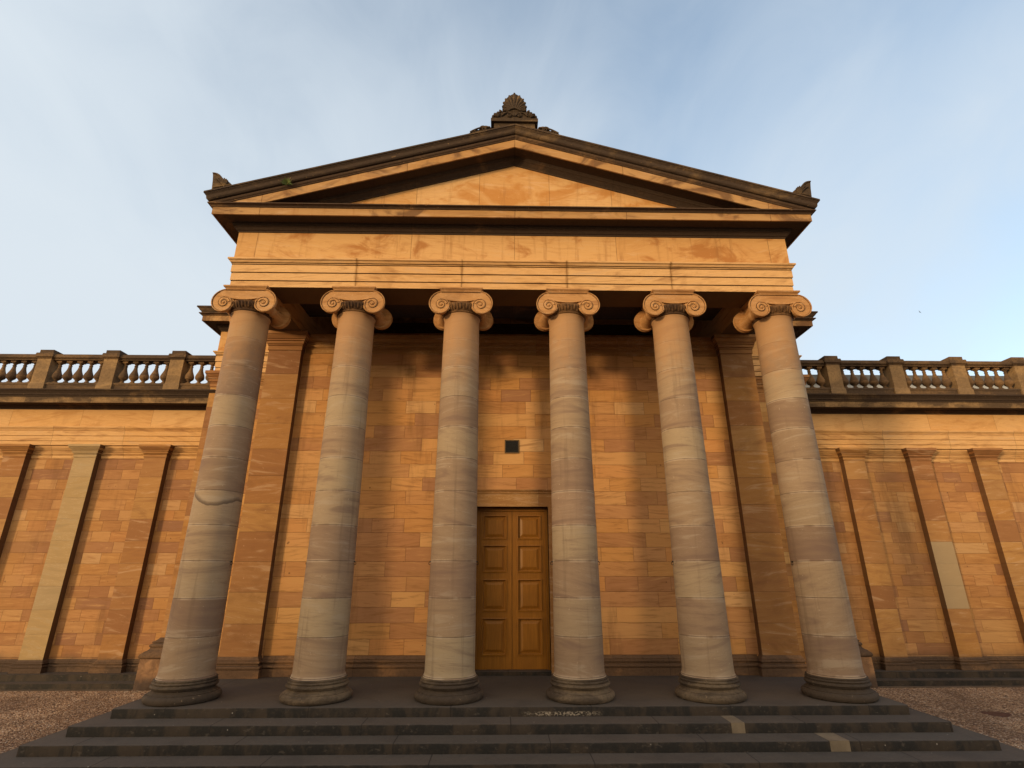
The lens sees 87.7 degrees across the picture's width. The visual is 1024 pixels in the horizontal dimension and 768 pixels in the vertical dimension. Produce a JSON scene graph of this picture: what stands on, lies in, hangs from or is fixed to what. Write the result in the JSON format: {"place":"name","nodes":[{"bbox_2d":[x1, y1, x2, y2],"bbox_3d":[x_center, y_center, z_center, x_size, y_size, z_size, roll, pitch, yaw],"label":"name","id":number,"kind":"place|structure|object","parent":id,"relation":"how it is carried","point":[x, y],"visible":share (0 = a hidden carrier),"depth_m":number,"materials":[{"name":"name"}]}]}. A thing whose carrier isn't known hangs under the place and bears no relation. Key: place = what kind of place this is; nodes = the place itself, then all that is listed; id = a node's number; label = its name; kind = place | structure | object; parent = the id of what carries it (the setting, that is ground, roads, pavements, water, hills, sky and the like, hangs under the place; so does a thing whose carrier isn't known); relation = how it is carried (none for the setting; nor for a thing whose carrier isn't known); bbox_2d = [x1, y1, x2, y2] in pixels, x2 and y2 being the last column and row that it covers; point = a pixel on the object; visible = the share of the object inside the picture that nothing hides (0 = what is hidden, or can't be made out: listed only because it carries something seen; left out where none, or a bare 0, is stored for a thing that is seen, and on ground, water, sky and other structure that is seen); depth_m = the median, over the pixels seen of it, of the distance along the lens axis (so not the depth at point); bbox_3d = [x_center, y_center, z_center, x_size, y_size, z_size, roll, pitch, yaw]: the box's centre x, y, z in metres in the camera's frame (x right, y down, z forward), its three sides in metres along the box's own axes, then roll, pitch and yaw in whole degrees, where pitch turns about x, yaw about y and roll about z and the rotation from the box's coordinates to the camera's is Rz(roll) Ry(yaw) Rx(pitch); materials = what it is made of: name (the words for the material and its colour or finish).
{"place":"outdoors","nodes":[
{"label":"outdoors","id":0,"kind":"place"},
{"bbox_2d":[0,687,1023,753],"bbox_3d":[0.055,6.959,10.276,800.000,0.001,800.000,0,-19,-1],"label":"gravel ground","id":1,"kind":"structure","parent":0,"point":[27,716],"depth_m":13.13,"materials":[{"name":"gravel"}]},
{"bbox_2d":[0,689,132,691],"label":"paving strip","id":2,"kind":"object","parent":1,"relation":"on","point":[74,690],"visible":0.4,"depth_m":14.97,"materials":[{"name":"grey stone"}]},
{"bbox_2d":[0,388,215,689],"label":"wing building","id":3,"kind":"structure","parent":1,"relation":"on","point":[95,485],"depth_m":17.39,"materials":[{"name":"stone"}]},
{"bbox_2d":[0,350,215,388],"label":"balustrade","id":4,"kind":"object","parent":3,"relation":"on","point":[110,373],"visible":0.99,"depth_m":19.18,"materials":[{"name":"stone"}]},
{"bbox_2d":[0,675,1023,767],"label":"stone steps","id":5,"kind":"structure","parent":1,"relation":"on","point":[526,722],"depth_m":9.23,"materials":[{"name":"stone"}]},
{"bbox_2d":[133,124,879,706],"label":"gallery building","id":6,"kind":"structure","parent":5,"relation":"on","point":[513,400],"depth_m":13.30,"materials":[{"name":"stone"}]},
{"bbox_2d":[212,172,231,188],"bbox_3d":[-7.303,-4.931,13.504,0.550,0.775,0.405,0,-19,-1],"label":"corner ornament","id":7,"kind":"object","parent":6,"relation":"on","point":[218,181],"visible":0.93,"depth_m":13.37,"materials":[{"name":"brown stone"}]},
{"bbox_2d":[280,177,291,184],"bbox_3d":[-5.581,-5.028,13.208,0.335,0.240,0.176,0,-19,-1],"label":"weed","id":8,"kind":"object","parent":6,"relation":"on","point":[287,181],"visible":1,"depth_m":13.22,"materials":[{"name":"green plant"}]},
{"bbox_2d":[475,508,550,669],"bbox_3d":[0.001,5.199,13.764,1.890,3.920,0.150,0,-19,-1],"label":"door","id":9,"kind":"structure","parent":6,"relation":"in","point":[512,631],"depth_m":13.69,"materials":[{"name":"brown wood"}]},
{"bbox_2d":[470,93,558,133],"bbox_3d":[0.060,-7.120,14.981,2.600,1.945,0.930,0,-19,-1],"label":"acroterion","id":10,"kind":"object","parent":6,"relation":"on","point":[514,109],"visible":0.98,"depth_m":14.62,"materials":[{"name":"brown stone"}]},
{"bbox_2d":[793,181,811,196],"bbox_3d":[7.444,-4.833,13.782,0.550,0.775,0.405,0,-19,-1],"label":"corner ornament","id":11,"kind":"object","parent":6,"relation":"on","point":[804,188],"visible":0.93,"depth_m":13.64,"materials":[{"name":"brown stone"}]},
{"bbox_2d":[805,375,1023,685],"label":"wing building","id":12,"kind":"structure","parent":1,"relation":"on","point":[925,492],"depth_m":17.90,"materials":[{"name":"stone"}]},
{"bbox_2d":[800,356,1023,394],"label":"balustrade","id":13,"kind":"object","parent":12,"relation":"on","point":[896,379],"visible":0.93,"depth_m":19.73,"materials":[{"name":"stone"}]},
{"bbox_2d":[878,686,1023,687],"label":"paving strip","id":14,"kind":"object","parent":1,"relation":"on","point":[941,686],"visible":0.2,"depth_m":15.50,"materials":[{"name":"grey stone"}]},
{"bbox_2d":[980,711,1011,716],"bbox_3d":[11.374,7.742,12.512,0.582,0.002,0.543,-11,-22,28],"label":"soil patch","id":15,"kind":"object","parent":1,"relation":"on","point":[1001,714],"visible":1,"depth_m":12.55,"materials":[{"name":"brown soil"}]},
{"bbox_2d":[0,0,1023,382],"label":"sky","id":16,"kind":"structure","parent":0,"point":[904,119],"materials":[{"name":"blue"}]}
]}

